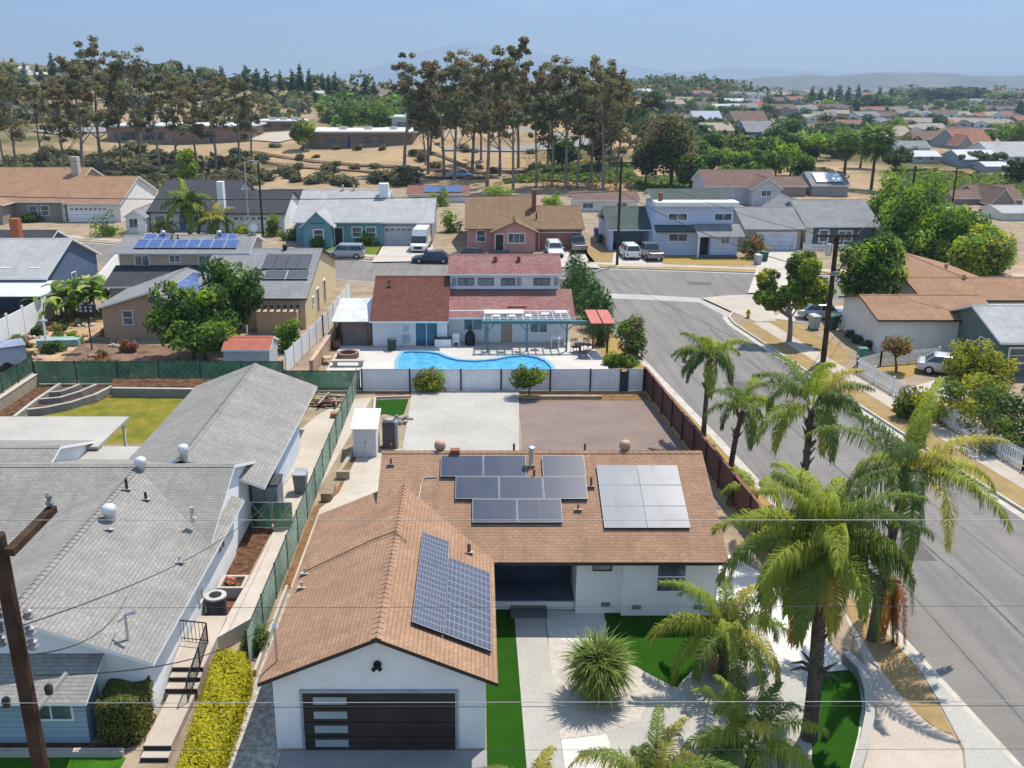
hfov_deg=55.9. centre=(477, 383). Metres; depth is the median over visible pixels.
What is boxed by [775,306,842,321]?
driveway
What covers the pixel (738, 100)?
house
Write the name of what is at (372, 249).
lawn
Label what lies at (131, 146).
brush shrub
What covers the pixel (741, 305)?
corner apron
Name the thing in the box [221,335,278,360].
garden shed
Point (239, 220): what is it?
garage door
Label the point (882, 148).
fan palm
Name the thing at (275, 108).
tree
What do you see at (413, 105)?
broadleaf tree
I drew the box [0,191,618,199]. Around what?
power line
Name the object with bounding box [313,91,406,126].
distant woods
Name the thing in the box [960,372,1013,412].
garden shrub
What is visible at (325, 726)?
garage door
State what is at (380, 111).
broadleaf tree
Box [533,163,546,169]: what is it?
brush shrub
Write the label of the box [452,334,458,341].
patio chair
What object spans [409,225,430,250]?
cargo van
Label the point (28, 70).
house
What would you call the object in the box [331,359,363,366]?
stone bench
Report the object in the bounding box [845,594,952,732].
parkway
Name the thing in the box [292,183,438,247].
teal house
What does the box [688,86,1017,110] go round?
distant woods
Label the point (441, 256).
parked car
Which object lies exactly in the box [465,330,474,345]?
covered grill
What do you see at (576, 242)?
parked pickup
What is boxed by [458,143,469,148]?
brush shrub
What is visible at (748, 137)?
distant woods
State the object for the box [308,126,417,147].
school building
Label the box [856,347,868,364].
green utility box
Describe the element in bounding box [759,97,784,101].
house
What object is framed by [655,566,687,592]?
window
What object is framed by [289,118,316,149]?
broadleaf tree
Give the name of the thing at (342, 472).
block wall
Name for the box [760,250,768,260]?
waste bin
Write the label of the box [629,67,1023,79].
mountains
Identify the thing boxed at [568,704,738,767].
queen palm
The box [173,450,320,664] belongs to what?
path
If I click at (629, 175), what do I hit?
ground cover
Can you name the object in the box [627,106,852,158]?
distant woods
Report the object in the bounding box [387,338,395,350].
waste bin
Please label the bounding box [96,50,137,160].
eucalyptus tree
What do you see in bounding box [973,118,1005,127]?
house
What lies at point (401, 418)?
rock pile
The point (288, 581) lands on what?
soil strip
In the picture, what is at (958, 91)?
tree
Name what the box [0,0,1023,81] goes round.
sky
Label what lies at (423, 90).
eucalyptus tree
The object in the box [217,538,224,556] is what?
window
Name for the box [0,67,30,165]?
eucalyptus tree
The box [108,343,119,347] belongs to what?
garden rocks
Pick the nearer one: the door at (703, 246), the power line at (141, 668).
the power line at (141, 668)
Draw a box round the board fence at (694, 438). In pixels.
[644,366,786,554]
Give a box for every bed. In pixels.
[0,386,43,415]
[0,743,130,748]
[23,308,223,360]
[33,385,111,407]
[36,336,81,346]
[112,378,214,386]
[205,522,273,615]
[548,635,651,738]
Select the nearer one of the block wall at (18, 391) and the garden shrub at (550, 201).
the block wall at (18, 391)
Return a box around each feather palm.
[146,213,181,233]
[160,179,213,233]
[194,202,234,233]
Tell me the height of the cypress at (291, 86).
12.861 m
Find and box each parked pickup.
[447,169,473,177]
[569,235,587,251]
[640,241,664,260]
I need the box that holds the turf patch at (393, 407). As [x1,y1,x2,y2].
[376,399,408,415]
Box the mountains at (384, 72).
[328,41,670,82]
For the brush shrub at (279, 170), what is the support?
on the ground at (859, 179)
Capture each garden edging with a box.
[0,748,124,756]
[253,585,287,675]
[373,395,409,407]
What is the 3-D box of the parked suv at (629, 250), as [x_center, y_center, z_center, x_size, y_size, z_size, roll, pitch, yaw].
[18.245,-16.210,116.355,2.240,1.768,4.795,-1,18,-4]
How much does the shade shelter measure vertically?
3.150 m
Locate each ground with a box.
[0,61,1023,198]
[0,186,1023,271]
[0,263,965,767]
[730,301,1023,506]
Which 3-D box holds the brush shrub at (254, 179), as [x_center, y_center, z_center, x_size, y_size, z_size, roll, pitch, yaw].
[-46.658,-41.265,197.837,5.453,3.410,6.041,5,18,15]
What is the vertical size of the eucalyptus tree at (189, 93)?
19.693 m
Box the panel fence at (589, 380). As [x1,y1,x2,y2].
[360,368,644,391]
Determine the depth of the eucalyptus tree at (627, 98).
187.22 m
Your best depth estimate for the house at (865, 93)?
970.11 m
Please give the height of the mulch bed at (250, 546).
0.001 m
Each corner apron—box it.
[703,294,791,321]
[909,650,1021,767]
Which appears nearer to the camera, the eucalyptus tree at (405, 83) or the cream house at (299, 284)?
the cream house at (299, 284)
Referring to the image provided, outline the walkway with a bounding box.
[515,618,563,767]
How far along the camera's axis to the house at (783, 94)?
727.58 m
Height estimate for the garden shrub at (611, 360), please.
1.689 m
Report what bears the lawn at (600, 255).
on the yard ground at (449, 243)
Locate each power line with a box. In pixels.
[0,160,236,161]
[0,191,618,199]
[0,705,1023,707]
[23,473,292,625]
[29,597,126,655]
[34,619,273,675]
[99,749,887,750]
[140,701,1016,702]
[184,606,876,607]
[261,161,610,168]
[620,191,829,273]
[624,163,816,233]
[836,269,960,311]
[839,198,906,269]
[919,169,1023,173]
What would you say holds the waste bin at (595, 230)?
on the yard ground at (449, 243)
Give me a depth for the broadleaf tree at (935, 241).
113.79 m
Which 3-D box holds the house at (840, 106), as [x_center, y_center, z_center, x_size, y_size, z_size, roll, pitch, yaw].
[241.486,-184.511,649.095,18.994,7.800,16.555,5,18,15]
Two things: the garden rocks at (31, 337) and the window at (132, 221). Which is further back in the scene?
the window at (132, 221)
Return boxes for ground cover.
[0,151,256,191]
[494,160,640,184]
[632,174,688,190]
[879,165,1023,195]
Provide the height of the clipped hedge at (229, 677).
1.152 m
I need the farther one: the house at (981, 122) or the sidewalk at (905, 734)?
the house at (981, 122)
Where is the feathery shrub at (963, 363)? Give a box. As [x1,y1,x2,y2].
[939,337,1020,384]
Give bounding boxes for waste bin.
[292,468,307,492]
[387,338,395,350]
[594,227,597,235]
[596,234,602,242]
[754,253,762,263]
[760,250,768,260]
[808,313,821,328]
[830,313,839,328]
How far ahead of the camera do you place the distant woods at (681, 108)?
690.72 m
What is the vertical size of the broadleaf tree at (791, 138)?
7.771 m
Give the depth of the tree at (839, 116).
524.37 m
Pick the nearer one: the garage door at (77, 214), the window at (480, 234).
the window at (480, 234)
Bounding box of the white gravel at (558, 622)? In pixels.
[546,554,863,767]
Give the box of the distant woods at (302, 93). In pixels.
[256,86,402,107]
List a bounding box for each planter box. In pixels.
[217,575,249,597]
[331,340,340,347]
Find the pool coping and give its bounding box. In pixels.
[394,350,555,368]
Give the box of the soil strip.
[281,392,648,589]
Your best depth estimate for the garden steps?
33.14 m
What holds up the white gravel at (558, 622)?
on the yard ground at (844, 639)
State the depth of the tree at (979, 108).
697.97 m
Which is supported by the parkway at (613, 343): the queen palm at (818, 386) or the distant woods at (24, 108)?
the queen palm at (818, 386)
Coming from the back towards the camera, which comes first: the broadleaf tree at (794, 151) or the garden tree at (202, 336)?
the broadleaf tree at (794, 151)
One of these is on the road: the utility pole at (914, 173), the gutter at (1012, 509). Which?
the gutter at (1012, 509)
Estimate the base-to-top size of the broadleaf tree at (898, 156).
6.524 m
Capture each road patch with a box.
[687,282,711,284]
[723,381,756,394]
[886,537,936,560]
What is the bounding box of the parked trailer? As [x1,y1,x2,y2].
[0,338,26,370]
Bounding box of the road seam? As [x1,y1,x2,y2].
[659,329,1023,721]
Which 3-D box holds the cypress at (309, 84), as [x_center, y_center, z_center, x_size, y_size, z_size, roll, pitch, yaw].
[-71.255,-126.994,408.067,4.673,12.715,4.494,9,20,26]
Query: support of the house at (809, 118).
on the ground at (859, 179)
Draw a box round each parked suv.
[328,242,365,259]
[619,241,640,258]
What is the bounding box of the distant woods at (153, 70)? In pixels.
[0,58,397,92]
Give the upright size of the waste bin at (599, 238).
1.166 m
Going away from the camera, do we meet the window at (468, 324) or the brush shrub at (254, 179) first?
the window at (468, 324)
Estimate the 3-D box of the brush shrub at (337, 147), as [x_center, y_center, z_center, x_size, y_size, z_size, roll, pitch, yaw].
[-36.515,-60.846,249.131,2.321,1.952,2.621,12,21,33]
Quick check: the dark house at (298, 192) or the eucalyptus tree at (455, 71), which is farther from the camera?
the eucalyptus tree at (455, 71)
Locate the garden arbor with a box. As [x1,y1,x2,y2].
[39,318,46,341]
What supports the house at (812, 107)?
on the ground at (859, 179)
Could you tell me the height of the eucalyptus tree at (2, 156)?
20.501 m
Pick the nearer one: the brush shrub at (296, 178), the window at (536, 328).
the window at (536, 328)
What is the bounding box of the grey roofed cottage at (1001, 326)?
[949,304,1023,376]
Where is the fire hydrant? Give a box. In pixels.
[746,309,750,318]
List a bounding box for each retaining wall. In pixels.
[13,383,61,415]
[27,385,111,415]
[38,384,97,403]
[45,383,81,396]
[111,387,193,397]
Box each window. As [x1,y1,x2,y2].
[28,205,37,215]
[39,706,74,720]
[40,205,49,215]
[71,271,76,278]
[114,132,135,139]
[121,310,133,324]
[129,218,137,227]
[134,255,149,264]
[142,132,163,139]
[154,215,164,221]
[169,255,180,262]
[198,255,211,264]
[198,584,203,604]
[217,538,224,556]
[313,229,323,238]
[325,137,335,142]
[351,227,361,237]
[361,137,372,142]
[365,227,376,237]
[375,137,383,142]
[397,122,411,126]
[458,278,473,284]
[463,319,482,330]
[476,230,485,241]
[478,278,493,284]
[501,278,514,284]
[507,233,525,243]
[530,324,547,332]
[534,278,549,284]
[582,202,593,208]
[592,566,611,570]
[616,202,627,205]
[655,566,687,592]
[668,213,687,220]
[668,233,687,241]
[714,213,732,220]
[720,237,729,243]
[761,190,771,196]
[818,229,829,242]
[838,230,852,241]
[977,336,986,352]
[1007,347,1023,363]
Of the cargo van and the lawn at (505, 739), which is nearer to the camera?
the lawn at (505, 739)
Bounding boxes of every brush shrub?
[1,156,22,166]
[2,162,21,166]
[29,152,55,161]
[32,161,46,166]
[37,143,58,156]
[59,148,79,155]
[85,149,106,157]
[105,145,134,157]
[121,140,148,153]
[140,165,153,174]
[142,150,169,160]
[144,178,160,187]
[147,172,161,180]
[168,149,181,158]
[168,168,179,177]
[188,174,205,178]
[211,156,229,167]
[224,168,243,178]
[227,146,241,154]
[233,161,256,170]
[238,174,264,185]
[241,149,250,156]
[249,166,275,181]
[253,152,270,160]
[269,143,281,147]
[276,166,285,175]
[282,164,301,178]
[288,173,303,182]
[292,162,303,169]
[294,153,303,160]
[303,174,324,184]
[309,170,332,180]
[319,161,340,173]
[324,171,350,186]
[331,160,342,165]
[332,144,340,149]
[337,176,359,187]
[348,163,360,169]
[352,144,362,149]
[366,167,391,183]
[368,163,380,168]
[378,145,386,150]
[381,166,424,183]
[388,173,417,186]
[407,149,418,155]
[414,151,426,161]
[430,161,441,168]
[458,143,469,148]
[460,147,470,151]
[475,164,483,168]
[490,166,501,173]
[524,148,534,153]
[525,162,540,170]
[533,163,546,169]
[572,152,584,159]
[588,162,601,166]
[601,155,619,161]
[613,146,627,152]
[813,166,834,170]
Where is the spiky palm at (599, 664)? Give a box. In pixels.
[555,624,641,713]
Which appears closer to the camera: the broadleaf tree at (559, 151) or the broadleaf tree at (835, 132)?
the broadleaf tree at (559, 151)
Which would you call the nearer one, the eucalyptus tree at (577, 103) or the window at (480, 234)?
the window at (480, 234)
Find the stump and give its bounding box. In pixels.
[330,411,337,417]
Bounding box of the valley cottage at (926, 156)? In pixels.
[907,150,941,162]
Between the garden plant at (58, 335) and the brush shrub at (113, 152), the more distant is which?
the brush shrub at (113, 152)
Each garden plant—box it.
[26,350,36,356]
[37,346,49,353]
[51,331,63,336]
[52,325,62,331]
[52,333,62,336]
[57,318,66,325]
[65,330,77,335]
[72,318,82,326]
[97,349,109,358]
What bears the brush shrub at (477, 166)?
on the ground at (859, 179)
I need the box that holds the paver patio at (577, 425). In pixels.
[519,401,724,508]
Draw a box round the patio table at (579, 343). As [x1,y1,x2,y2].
[574,342,586,345]
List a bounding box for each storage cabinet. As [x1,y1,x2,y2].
[250,474,283,520]
[382,417,398,448]
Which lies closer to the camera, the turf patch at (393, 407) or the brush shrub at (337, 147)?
the turf patch at (393, 407)
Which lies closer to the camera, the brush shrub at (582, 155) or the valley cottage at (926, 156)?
the brush shrub at (582, 155)
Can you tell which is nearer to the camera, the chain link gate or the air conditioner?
the air conditioner
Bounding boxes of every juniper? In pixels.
[559,248,581,290]
[564,249,589,301]
[571,258,600,310]
[574,267,602,319]
[580,278,613,332]
[587,288,620,335]
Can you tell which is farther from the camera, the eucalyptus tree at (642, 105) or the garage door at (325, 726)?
the eucalyptus tree at (642, 105)
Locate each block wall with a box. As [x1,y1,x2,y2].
[0,373,38,411]
[309,322,341,369]
[321,484,335,501]
[336,447,353,478]
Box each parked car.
[411,250,448,263]
[451,246,489,253]
[545,239,563,256]
[796,303,842,321]
[916,351,957,374]
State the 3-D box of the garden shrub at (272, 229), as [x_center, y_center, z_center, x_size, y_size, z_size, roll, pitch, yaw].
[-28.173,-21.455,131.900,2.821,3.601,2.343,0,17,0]
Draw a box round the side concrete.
[291,449,401,586]
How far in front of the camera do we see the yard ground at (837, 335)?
71.79 m
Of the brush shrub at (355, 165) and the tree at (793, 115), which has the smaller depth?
the brush shrub at (355, 165)
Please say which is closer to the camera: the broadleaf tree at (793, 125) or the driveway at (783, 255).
the driveway at (783, 255)
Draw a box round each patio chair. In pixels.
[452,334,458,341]
[570,338,578,352]
[579,344,587,358]
[583,337,592,350]
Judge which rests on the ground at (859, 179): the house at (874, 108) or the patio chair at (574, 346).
the house at (874, 108)
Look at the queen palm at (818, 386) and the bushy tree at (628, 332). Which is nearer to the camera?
the queen palm at (818, 386)
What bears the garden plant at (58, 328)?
on the garden bed at (143, 352)
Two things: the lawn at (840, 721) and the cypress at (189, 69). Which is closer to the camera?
the lawn at (840, 721)
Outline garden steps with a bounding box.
[140,616,226,761]
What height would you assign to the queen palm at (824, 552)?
10.165 m
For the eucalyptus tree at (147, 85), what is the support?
on the ground at (859, 179)
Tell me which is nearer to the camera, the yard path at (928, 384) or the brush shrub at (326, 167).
the yard path at (928, 384)
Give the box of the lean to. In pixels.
[331,298,372,345]
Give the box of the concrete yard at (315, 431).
[272,398,371,526]
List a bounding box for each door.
[69,207,108,221]
[178,215,187,229]
[232,216,268,231]
[299,689,457,749]
[316,287,319,311]
[323,278,325,301]
[334,227,343,243]
[347,137,350,146]
[353,430,375,455]
[384,227,413,243]
[415,323,437,345]
[495,234,503,249]
[500,319,512,341]
[538,232,581,249]
[699,237,708,254]
[756,232,796,249]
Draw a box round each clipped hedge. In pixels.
[92,676,157,746]
[176,648,255,767]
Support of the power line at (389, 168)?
attached to the utility pole at (621, 162)
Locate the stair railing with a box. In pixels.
[179,620,208,701]
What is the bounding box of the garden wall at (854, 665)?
[842,651,874,767]
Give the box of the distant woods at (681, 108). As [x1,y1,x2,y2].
[638,91,1012,113]
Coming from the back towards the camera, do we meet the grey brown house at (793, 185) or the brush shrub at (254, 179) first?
the brush shrub at (254, 179)
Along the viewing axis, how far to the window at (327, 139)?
250.97 m
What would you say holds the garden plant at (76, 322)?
on the garden bed at (143, 352)
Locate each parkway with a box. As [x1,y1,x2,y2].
[585,331,838,588]
[597,264,843,273]
[737,322,1023,507]
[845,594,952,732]
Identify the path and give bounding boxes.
[26,313,103,360]
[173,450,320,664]
[252,150,529,172]
[253,159,499,177]
[418,149,482,170]
[606,655,811,767]
[890,380,1009,403]
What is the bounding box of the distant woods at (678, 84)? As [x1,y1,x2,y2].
[538,73,1023,97]
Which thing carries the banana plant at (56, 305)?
on the garden bed at (143, 352)
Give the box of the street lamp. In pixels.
[244,160,258,233]
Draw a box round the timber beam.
[521,395,601,398]
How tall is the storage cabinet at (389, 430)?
1.760 m
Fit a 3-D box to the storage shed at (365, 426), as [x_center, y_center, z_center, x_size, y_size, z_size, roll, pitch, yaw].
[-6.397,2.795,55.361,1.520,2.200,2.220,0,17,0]
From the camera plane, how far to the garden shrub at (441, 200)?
163.23 m
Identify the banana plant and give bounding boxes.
[19,277,106,321]
[47,274,109,317]
[69,278,109,315]
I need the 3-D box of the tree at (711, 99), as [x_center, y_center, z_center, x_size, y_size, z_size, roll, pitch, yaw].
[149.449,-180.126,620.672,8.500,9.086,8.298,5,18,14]
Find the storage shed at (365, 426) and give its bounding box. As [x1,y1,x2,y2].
[350,408,380,456]
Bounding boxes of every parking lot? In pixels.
[29,124,105,133]
[252,132,291,141]
[443,128,614,150]
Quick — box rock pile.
[394,414,413,423]
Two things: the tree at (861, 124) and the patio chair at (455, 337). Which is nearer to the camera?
the patio chair at (455, 337)
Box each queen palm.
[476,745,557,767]
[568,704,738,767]
[645,575,794,705]
[670,331,750,436]
[678,674,829,767]
[702,376,785,467]
[710,461,935,742]
[720,467,790,508]
[744,352,875,507]
[803,376,1013,646]
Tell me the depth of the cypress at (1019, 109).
670.39 m
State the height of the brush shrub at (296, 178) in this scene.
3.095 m
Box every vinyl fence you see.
[0,291,54,339]
[97,254,118,278]
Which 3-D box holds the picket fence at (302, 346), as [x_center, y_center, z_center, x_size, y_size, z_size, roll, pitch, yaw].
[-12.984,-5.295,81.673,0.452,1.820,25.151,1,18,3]
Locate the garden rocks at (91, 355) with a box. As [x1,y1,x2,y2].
[87,353,98,357]
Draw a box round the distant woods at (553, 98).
[422,80,653,125]
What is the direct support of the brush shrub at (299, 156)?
on the ground at (859, 179)
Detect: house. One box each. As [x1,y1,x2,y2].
[0,156,158,224]
[0,218,100,309]
[0,363,316,742]
[17,66,32,75]
[35,72,47,77]
[96,223,265,337]
[122,179,299,233]
[198,244,337,334]
[257,440,728,749]
[270,189,304,196]
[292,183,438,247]
[369,254,575,345]
[406,185,469,201]
[465,189,584,253]
[569,191,640,210]
[596,189,744,257]
[629,89,651,96]
[657,99,684,110]
[686,111,722,119]
[688,90,712,97]
[691,169,783,205]
[694,101,718,110]
[698,122,734,137]
[702,97,725,100]
[711,104,739,110]
[724,98,744,102]
[725,111,768,120]
[726,92,746,97]
[729,103,758,109]
[733,207,805,249]
[738,121,773,136]
[744,92,766,98]
[746,99,761,102]
[749,102,775,108]
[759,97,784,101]
[763,193,882,247]
[769,104,798,115]
[772,92,791,97]
[775,176,808,195]
[783,96,802,103]
[795,105,817,113]
[799,114,819,122]
[800,171,850,195]
[802,90,827,96]
[811,111,836,119]
[822,104,852,110]
[824,110,849,119]
[835,119,863,128]
[838,252,1023,352]
[849,111,881,119]
[858,106,884,111]
[861,92,876,97]
[870,119,887,127]
[870,126,909,140]
[877,112,892,118]
[887,119,912,124]
[890,109,919,117]
[892,140,931,149]
[902,131,941,145]
[903,117,931,122]
[908,124,926,130]
[909,111,931,117]
[914,123,944,129]
[929,110,958,117]
[930,129,991,148]
[935,119,957,125]
[936,189,981,204]
[940,149,1001,167]
[944,126,971,128]
[948,117,964,126]
[957,111,972,116]
[960,118,988,127]
[960,183,1023,205]
[966,141,1023,161]
[967,98,988,105]
[971,113,986,117]
[972,161,1008,171]
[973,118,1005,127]
[977,205,1023,219]
[980,111,1000,118]
[983,105,994,111]
[985,90,1007,96]
[989,99,1012,105]
[993,106,1017,111]
[997,111,1017,118]
[1005,119,1015,123]
[1007,115,1023,124]
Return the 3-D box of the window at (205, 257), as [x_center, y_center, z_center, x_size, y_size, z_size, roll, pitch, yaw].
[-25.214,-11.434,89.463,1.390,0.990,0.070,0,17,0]
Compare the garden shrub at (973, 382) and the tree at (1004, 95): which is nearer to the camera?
the garden shrub at (973, 382)
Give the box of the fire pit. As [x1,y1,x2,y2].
[337,349,358,358]
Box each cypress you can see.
[34,63,39,75]
[46,52,59,78]
[177,61,184,73]
[187,64,193,77]
[218,66,225,83]
[241,64,249,77]
[250,68,262,91]
[261,68,272,92]
[275,70,285,91]
[288,68,296,90]
[295,62,305,90]
[305,68,314,91]
[318,73,325,90]
[325,74,332,93]
[332,71,338,91]
[358,73,372,95]
[371,80,377,95]
[808,86,817,100]
[816,88,824,100]
[825,86,833,99]
[834,84,843,103]
[843,86,851,100]
[855,84,861,97]
[888,88,893,105]
[1013,98,1023,114]
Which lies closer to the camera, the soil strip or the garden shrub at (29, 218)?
the soil strip
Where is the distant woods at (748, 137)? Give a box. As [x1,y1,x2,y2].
[700,101,995,140]
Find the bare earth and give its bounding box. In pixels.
[977,262,1023,276]
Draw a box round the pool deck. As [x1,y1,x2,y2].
[326,342,608,386]
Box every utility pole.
[0,492,68,767]
[250,158,264,235]
[611,158,632,264]
[816,232,858,362]
[908,166,922,190]
[951,168,959,202]
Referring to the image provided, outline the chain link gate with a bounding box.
[249,502,292,527]
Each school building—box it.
[106,121,266,143]
[253,117,309,130]
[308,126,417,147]
[388,113,421,132]
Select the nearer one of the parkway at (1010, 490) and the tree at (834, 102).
the parkway at (1010, 490)
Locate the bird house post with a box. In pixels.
[77,301,95,349]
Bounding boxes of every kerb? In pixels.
[77,240,845,274]
[102,263,922,673]
[728,312,1023,512]
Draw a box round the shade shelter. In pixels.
[585,310,614,352]
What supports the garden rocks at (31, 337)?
on the garden bed at (143, 352)
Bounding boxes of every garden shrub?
[19,213,43,222]
[24,340,33,347]
[30,325,47,335]
[42,340,67,354]
[47,323,74,330]
[63,314,80,321]
[78,350,108,360]
[87,209,124,237]
[98,327,104,336]
[118,339,138,352]
[173,357,188,360]
[232,223,255,233]
[240,623,269,655]
[264,214,281,236]
[272,318,301,352]
[280,225,296,241]
[309,237,325,247]
[356,230,379,245]
[412,366,446,391]
[428,185,449,206]
[440,208,463,232]
[479,184,515,195]
[540,191,563,204]
[591,321,610,346]
[602,350,624,367]
[620,353,639,367]
[738,233,768,257]
[844,329,854,337]
[850,334,863,343]
[859,339,872,349]
[890,384,935,419]
[911,375,982,427]
[956,384,1023,456]
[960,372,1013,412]
[995,385,1023,446]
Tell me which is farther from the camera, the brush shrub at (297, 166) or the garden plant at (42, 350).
the brush shrub at (297, 166)
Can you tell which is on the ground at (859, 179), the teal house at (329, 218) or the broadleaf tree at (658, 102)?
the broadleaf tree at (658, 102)
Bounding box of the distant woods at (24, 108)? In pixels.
[0,73,312,123]
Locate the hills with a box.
[517,72,1023,88]
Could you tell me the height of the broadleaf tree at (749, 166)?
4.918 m
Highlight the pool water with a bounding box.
[399,353,549,368]
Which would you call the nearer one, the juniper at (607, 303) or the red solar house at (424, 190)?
the juniper at (607, 303)
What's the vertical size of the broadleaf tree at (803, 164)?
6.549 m
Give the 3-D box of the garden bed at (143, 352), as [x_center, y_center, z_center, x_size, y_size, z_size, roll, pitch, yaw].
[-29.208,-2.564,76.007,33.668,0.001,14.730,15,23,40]
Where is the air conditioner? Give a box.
[204,589,226,615]
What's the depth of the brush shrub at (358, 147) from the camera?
246.54 m
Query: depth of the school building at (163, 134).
260.84 m
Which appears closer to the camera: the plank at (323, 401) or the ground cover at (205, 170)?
the plank at (323, 401)
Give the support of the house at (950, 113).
on the ground at (859, 179)
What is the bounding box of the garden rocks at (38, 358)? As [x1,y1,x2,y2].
[32,355,43,359]
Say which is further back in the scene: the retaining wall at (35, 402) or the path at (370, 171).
the path at (370, 171)
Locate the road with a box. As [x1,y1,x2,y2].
[82,243,1023,766]
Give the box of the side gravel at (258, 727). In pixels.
[226,590,290,767]
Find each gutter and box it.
[80,242,839,275]
[606,294,729,316]
[612,328,1023,767]
[722,310,1023,519]
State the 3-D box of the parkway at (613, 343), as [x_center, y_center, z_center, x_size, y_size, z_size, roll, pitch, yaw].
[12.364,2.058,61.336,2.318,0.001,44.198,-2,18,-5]
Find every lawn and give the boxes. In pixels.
[0,757,125,767]
[25,393,316,442]
[323,245,382,254]
[486,610,526,767]
[586,250,611,261]
[604,613,720,686]
[663,255,751,264]
[768,319,849,364]
[812,670,861,767]
[866,361,923,383]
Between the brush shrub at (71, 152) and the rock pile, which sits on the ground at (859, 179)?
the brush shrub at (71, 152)
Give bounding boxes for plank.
[311,400,335,403]
[312,398,341,402]
[313,405,338,406]
[317,392,329,403]
[317,393,340,396]
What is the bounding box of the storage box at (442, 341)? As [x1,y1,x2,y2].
[434,336,451,346]
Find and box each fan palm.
[831,128,863,175]
[859,120,900,189]
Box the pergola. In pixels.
[481,310,590,351]
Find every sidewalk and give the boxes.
[67,235,1023,276]
[753,322,1023,488]
[840,604,962,767]
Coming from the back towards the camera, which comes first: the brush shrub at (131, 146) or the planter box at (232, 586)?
the brush shrub at (131, 146)
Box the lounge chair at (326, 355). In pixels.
[322,347,332,362]
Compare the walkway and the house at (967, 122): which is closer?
the walkway
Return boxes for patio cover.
[0,416,129,448]
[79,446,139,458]
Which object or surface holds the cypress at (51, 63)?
on the ground at (859, 179)
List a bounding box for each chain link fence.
[0,355,33,393]
[32,360,283,383]
[244,369,357,665]
[284,370,360,390]
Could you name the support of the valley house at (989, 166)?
on the ground at (859, 179)
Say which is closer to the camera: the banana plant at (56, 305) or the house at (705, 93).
the banana plant at (56, 305)
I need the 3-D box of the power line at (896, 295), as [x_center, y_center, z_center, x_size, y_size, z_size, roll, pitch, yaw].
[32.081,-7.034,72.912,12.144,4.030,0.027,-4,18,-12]
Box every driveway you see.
[279,750,486,767]
[372,244,432,261]
[541,250,599,267]
[612,250,661,266]
[748,250,799,292]
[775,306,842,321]
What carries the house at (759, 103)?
on the ground at (859, 179)
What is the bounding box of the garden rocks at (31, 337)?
[27,335,41,338]
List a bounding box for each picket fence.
[284,281,350,369]
[803,243,862,250]
[856,346,940,371]
[856,356,1023,470]
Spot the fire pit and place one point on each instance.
(348, 354)
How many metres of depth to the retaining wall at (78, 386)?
65.55 m
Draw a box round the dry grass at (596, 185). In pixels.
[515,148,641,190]
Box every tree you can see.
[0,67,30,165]
[0,85,8,163]
[8,83,55,155]
[36,76,87,166]
[51,55,105,166]
[63,35,121,167]
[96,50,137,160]
[103,44,157,165]
[133,73,169,173]
[142,280,242,358]
[154,68,199,168]
[158,316,238,360]
[175,78,205,160]
[175,148,198,178]
[189,72,237,168]
[198,255,265,334]
[207,76,262,163]
[231,90,262,159]
[267,106,280,110]
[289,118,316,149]
[333,103,370,126]
[356,100,402,126]
[389,52,436,167]
[403,99,417,112]
[406,86,431,164]
[407,60,444,173]
[413,57,460,176]
[421,111,443,150]
[435,50,483,180]
[451,48,507,170]
[462,45,519,185]
[467,73,496,159]
[471,70,518,175]
[488,57,532,189]
[506,36,537,167]
[509,364,548,394]
[523,74,552,186]
[530,56,600,183]
[533,54,571,163]
[535,65,597,186]
[547,136,577,169]
[562,72,599,187]
[580,54,618,181]
[584,65,631,190]
[587,132,612,163]
[597,58,628,164]
[600,78,637,185]
[614,313,647,360]
[626,91,656,149]
[628,140,664,182]
[641,111,700,185]
[644,90,667,111]
[674,151,708,188]
[684,101,698,108]
[688,140,710,155]
[691,97,702,101]
[700,146,739,156]
[700,149,727,168]
[702,103,717,110]
[703,131,728,149]
[706,97,716,100]
[717,97,724,103]
[717,105,728,113]
[719,151,760,167]
[719,164,743,168]
[723,134,748,152]
[725,104,742,112]
[741,163,772,170]
[744,148,773,156]
[746,136,785,151]
[752,250,837,341]
[758,150,794,175]
[760,96,775,103]
[761,103,775,111]
[764,117,804,135]
[775,131,802,153]
[777,142,807,175]
[785,154,816,175]
[787,112,801,119]
[797,129,835,159]
[800,108,814,113]
[817,103,830,110]
[817,112,833,121]
[819,99,832,103]
[824,126,852,154]
[828,100,839,103]
[834,113,846,120]
[835,230,909,295]
[846,97,873,109]
[846,129,885,167]
[854,94,889,105]
[858,122,869,131]
[860,114,874,124]
[865,169,906,232]
[873,183,943,251]
[874,94,901,106]
[880,335,913,371]
[881,145,915,171]
[891,117,905,125]
[897,202,975,262]
[905,170,957,230]
[907,87,931,97]
[911,113,921,117]
[915,94,926,100]
[918,87,952,99]
[932,114,949,125]
[933,99,947,107]
[941,86,978,98]
[946,231,1014,275]
[953,203,992,227]
[956,98,970,106]
[958,150,1008,160]
[962,222,1018,264]
[966,86,991,98]
[970,104,985,112]
[980,91,1019,100]
[984,129,996,139]
[985,237,1018,274]
[990,120,1023,140]
[1000,158,1023,181]
[1012,93,1023,100]
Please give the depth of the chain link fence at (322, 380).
66.07 m
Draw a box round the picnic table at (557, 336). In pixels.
[550,333,565,347]
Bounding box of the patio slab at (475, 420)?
[402,390,518,450]

